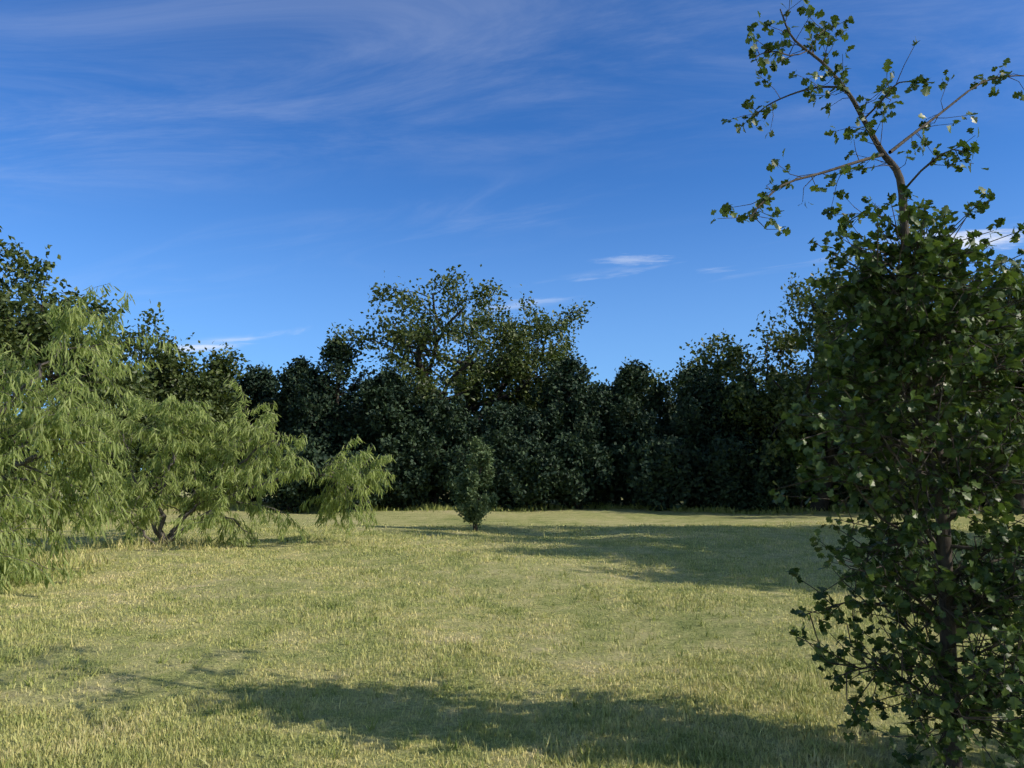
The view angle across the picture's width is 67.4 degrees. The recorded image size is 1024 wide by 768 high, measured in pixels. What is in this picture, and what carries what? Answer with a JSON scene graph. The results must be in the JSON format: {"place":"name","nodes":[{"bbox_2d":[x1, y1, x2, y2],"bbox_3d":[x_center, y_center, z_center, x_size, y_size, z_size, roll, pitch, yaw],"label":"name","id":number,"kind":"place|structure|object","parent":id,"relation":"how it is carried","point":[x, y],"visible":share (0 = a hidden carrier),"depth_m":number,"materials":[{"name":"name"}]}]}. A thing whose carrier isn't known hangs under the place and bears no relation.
{"place":"outdoors","nodes":[
{"label":"outdoors","id":0,"kind":"place"},
{"bbox_2d":[0,473,1023,767],"bbox_3d":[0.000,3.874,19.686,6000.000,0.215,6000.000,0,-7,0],"label":"lawn","id":1,"kind":"structure","parent":0,"point":[542,519],"depth_m":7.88,"materials":[{"name":"green plant"}]},
{"bbox_2d":[0,226,157,515],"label":"tree","id":2,"kind":"object","parent":1,"relation":"on","point":[14,330],"visible":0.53,"depth_m":26.45,"materials":[{"name":"green plant"}]},
{"bbox_2d":[3,407,154,503],"bbox_3d":[-24.587,2.840,35.854,5.960,6.118,16.795,-5,-8,38],"label":"thicket understory","id":3,"kind":"object","parent":1,"relation":"on","point":[136,471],"visible":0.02,"depth_m":38.96,"materials":[{"name":"green plant"}]},
{"bbox_2d":[0,283,179,592],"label":"mesquite tree","id":4,"kind":"object","parent":1,"relation":"on","point":[51,422],"visible":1,"depth_m":11.69,"materials":[{"name":"green plant"}]},
{"bbox_2d":[28,301,250,503],"bbox_3d":[-15.684,0.998,33.822,7.651,9.192,9.205,-6,-9,43],"label":"tree","id":5,"kind":"object","parent":1,"relation":"on","point":[203,386],"visible":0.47,"depth_m":33.67,"materials":[{"name":"green plant"}]},
{"bbox_2d":[160,369,237,497],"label":"juniper tree","id":6,"kind":"object","parent":1,"relation":"on","point":[188,490],"visible":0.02,"depth_m":39.95,"materials":[{"name":"green plant"}]},
{"bbox_2d":[35,379,395,546],"bbox_3d":[-6.386,1.742,17.469,7.711,3.980,4.450,0,-7,0],"label":"mesquite tree","id":7,"kind":"object","parent":1,"relation":"on","point":[209,501],"visible":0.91,"depth_m":17.05,"materials":[{"name":"green plant"}]},
{"bbox_2d":[217,361,285,501],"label":"juniper tree","id":8,"kind":"object","parent":1,"relation":"on","point":[253,383],"visible":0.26,"depth_m":39.64,"materials":[{"name":"green plant"}]},
{"bbox_2d":[249,437,327,512],"bbox_3d":[-9.370,3.834,32.405,3.824,3.550,3.522,3,-7,-25],"label":"understory shrub","id":9,"kind":"object","parent":1,"relation":"on","point":[293,495],"visible":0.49,"depth_m":31.88,"materials":[{"name":"green plant"}]},
{"bbox_2d":[257,355,345,451],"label":"juniper tree","id":10,"kind":"object","parent":1,"relation":"on","point":[283,398],"visible":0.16,"depth_m":37.70,"materials":[{"name":"green plant"}]},
{"bbox_2d":[274,332,375,504],"bbox_3d":[-8.111,1.632,35.144,4.539,8.221,4.619,6,-9,-40],"label":"juniper tree","id":11,"kind":"object","parent":1,"relation":"on","point":[323,420],"visible":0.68,"depth_m":34.59,"materials":[{"name":"green plant"}]},
{"bbox_2d":[313,443,397,511],"bbox_3d":[-6.517,3.983,32.256,3.506,3.082,4.014,0,-7,0],"label":"understory shrub","id":12,"kind":"object","parent":1,"relation":"on","point":[374,498],"visible":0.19,"depth_m":31.70,"materials":[{"name":"green plant"}]},
{"bbox_2d":[342,377,378,440],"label":"juniper tree","id":13,"kind":"object","parent":1,"relation":"on","point":[357,402],"visible":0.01,"depth_m":41.15,"materials":[{"name":"green plant"}]},
{"bbox_2d":[330,363,444,509],"bbox_3d":[-5.188,2.337,33.990,4.577,6.613,4.274,6,-9,-42],"label":"juniper tree","id":14,"kind":"object","parent":1,"relation":"on","point":[386,393],"visible":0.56,"depth_m":33.32,"materials":[{"name":"green plant"}]},
{"bbox_2d":[377,444,435,509],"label":"understory shrub","id":15,"kind":"object","parent":1,"relation":"on","point":[404,476],"visible":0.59,"depth_m":32.58,"materials":[{"name":"green plant"}]},
{"bbox_2d":[382,390,492,508],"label":"juniper tree","id":16,"kind":"object","parent":1,"relation":"on","point":[451,424],"visible":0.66,"depth_m":33.34,"materials":[{"name":"green plant"}]},
{"bbox_2d":[91,385,839,503],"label":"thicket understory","id":17,"kind":"object","parent":1,"relation":"on","point":[363,449],"visible":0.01,"depth_m":41.52,"materials":[{"name":"green plant"}]},
{"bbox_2d":[326,264,606,424],"bbox_3d":[-2.112,0.388,38.526,9.870,11.885,15.211,-5,-8,37],"label":"tree","id":18,"kind":"object","parent":1,"relation":"on","point":[509,368],"visible":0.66,"depth_m":37.17,"materials":[{"name":"green plant"}]},
{"bbox_2d":[435,436,509,507],"bbox_3d":[-1.460,3.830,33.197,3.320,3.437,3.697,-2,-7,16],"label":"understory shrub","id":19,"kind":"object","parent":1,"relation":"on","point":[457,454],"visible":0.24,"depth_m":32.43,"materials":[{"name":"green plant"}]},
{"bbox_2d":[447,435,499,530],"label":"bush","id":20,"kind":"object","parent":1,"relation":"on","point":[473,509],"visible":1,"depth_m":21.71,"materials":[{"name":"green plant"}]},
{"bbox_2d":[460,396,549,507],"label":"juniper tree","id":21,"kind":"object","parent":1,"relation":"on","point":[509,424],"visible":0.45,"depth_m":33.35,"materials":[{"name":"green plant"}]},
{"bbox_2d":[477,370,546,503],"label":"juniper tree","id":22,"kind":"object","parent":1,"relation":"on","point":[507,399],"visible":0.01,"depth_m":39.82,"materials":[{"name":"green plant"}]},
{"bbox_2d":[496,429,565,510],"bbox_3d":[0.849,3.756,33.009,3.692,3.558,3.514,2,-7,-19],"label":"understory shrub","id":23,"kind":"object","parent":1,"relation":"on","point":[534,477],"visible":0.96,"depth_m":32.09,"materials":[{"name":"green plant"}]},
{"bbox_2d":[521,353,622,506],"bbox_3d":[2.436,2.112,34.738,5.206,7.129,5.057,6,-9,-44],"label":"juniper tree","id":24,"kind":"object","parent":1,"relation":"on","point":[565,412],"visible":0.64,"depth_m":34.19,"materials":[{"name":"green plant"}]},
{"bbox_2d":[543,426,619,508],"bbox_3d":[2.763,3.642,33.075,3.587,3.673,3.471,-2,-7,16],"label":"understory shrub","id":25,"kind":"object","parent":1,"relation":"on","point":[573,490],"visible":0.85,"depth_m":32.34,"materials":[{"name":"green plant"}]},
{"bbox_2d":[589,378,653,500],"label":"juniper tree","id":26,"kind":"object","parent":1,"relation":"on","point":[599,384],"depth_m":40.95,"materials":[{"name":"green plant"}]},
{"bbox_2d":[595,357,698,504],"bbox_3d":[5.891,2.105,35.007,4.978,7.055,5.201,0,-7,0],"label":"juniper tree","id":27,"kind":"object","parent":1,"relation":"on","point":[628,390],"visible":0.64,"depth_m":34.23,"materials":[{"name":"green plant"}]},
{"bbox_2d":[309,415,1002,510],"bbox_3d":[7.078,3.611,34.310,36.095,4.392,4.828,0,-7,3],"label":"thicket understory","id":28,"kind":"object","parent":1,"relation":"on","point":[605,495],"visible":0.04,"depth_m":33.78,"materials":[{"name":"green plant"}]},
{"bbox_2d":[614,428,705,510],"bbox_3d":[6.106,3.591,32.098,3.576,3.528,3.704,0,-7,0],"label":"understory shrub","id":29,"kind":"object","parent":1,"relation":"on","point":[660,474],"visible":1,"depth_m":31.40,"materials":[{"name":"green plant"}]},
{"bbox_2d":[639,377,680,420],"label":"juniper tree","id":30,"kind":"object","parent":1,"relation":"on","point":[667,405],"visible":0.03,"depth_m":40.03,"materials":[{"name":"green plant"}]},
{"bbox_2d":[644,364,745,508],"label":"juniper tree","id":31,"kind":"object","parent":1,"relation":"on","point":[692,413],"visible":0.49,"depth_m":33.68,"materials":[{"name":"green plant"}]},
{"bbox_2d":[681,434,760,511],"bbox_3d":[8.686,3.836,32.470,3.470,3.498,3.432,2,-7,-19],"label":"understory shrub","id":32,"kind":"object","parent":1,"relation":"on","point":[720,459],"visible":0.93,"depth_m":31.81,"materials":[{"name":"green plant"}]},
{"bbox_2d":[698,374,780,508],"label":"juniper tree","id":33,"kind":"object","parent":1,"relation":"on","point":[729,424],"visible":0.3,"depth_m":33.39,"materials":[{"name":"green plant"}]},
{"bbox_2d":[730,441,816,511],"bbox_3d":[11.000,3.863,32.176,3.966,3.204,3.162,3,-7,-27],"label":"understory shrub","id":34,"kind":"object","parent":1,"relation":"on","point":[763,484],"visible":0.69,"depth_m":31.50,"materials":[{"name":"green plant"}]},
{"bbox_2d":[761,363,821,421],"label":"juniper tree","id":35,"kind":"object","parent":1,"relation":"on","point":[788,376],"visible":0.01,"depth_m":38.93,"materials":[{"name":"green plant"}]},
{"bbox_2d":[774,430,831,510],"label":"shrub","id":36,"kind":"object","parent":1,"relation":"on","point":[799,456],"visible":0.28,"depth_m":31.24,"materials":[{"name":"green plant"}]},
{"bbox_2d":[637,272,1002,514],"bbox_3d":[12.839,0.039,32.303,10.482,11.167,14.784,3,-7,-28],"label":"tree","id":37,"kind":"object","parent":1,"relation":"on","point":[782,397],"visible":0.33,"depth_m":32.51,"materials":[{"name":"green plant"}]},
{"bbox_2d":[811,445,867,508],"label":"understory shrub","id":38,"kind":"object","parent":1,"relation":"on","point":[841,489],"visible":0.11,"depth_m":32.17,"materials":[{"name":"green plant"}]},
{"bbox_2d":[710,0,1023,767],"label":"young oak tree","id":39,"kind":"object","parent":1,"relation":"on","point":[912,325],"visible":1,"depth_m":4.12,"materials":[{"name":"green plant"}]},
{"bbox_2d":[851,450,910,504],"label":"understory shrub","id":40,"kind":"object","parent":1,"relation":"on","point":[865,490],"visible":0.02,"depth_m":31.91,"materials":[{"name":"green plant"}]},
{"bbox_2d":[780,249,1022,493],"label":"tree","id":41,"kind":"object","parent":1,"relation":"on","point":[824,312],"visible":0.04,"depth_m":31.17,"materials":[{"name":"green plant"}]},
{"bbox_2d":[903,248,1023,513],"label":"tree","id":42,"kind":"object","parent":1,"relation":"on","point":[1019,307],"visible":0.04,"depth_m":29.64,"materials":[{"name":"green plant"}]},
{"bbox_2d":[0,0,1023,470],"label":"sky","id":43,"kind":"structure","parent":0,"point":[249,170],"materials":[{"name":"blue"}]}
]}

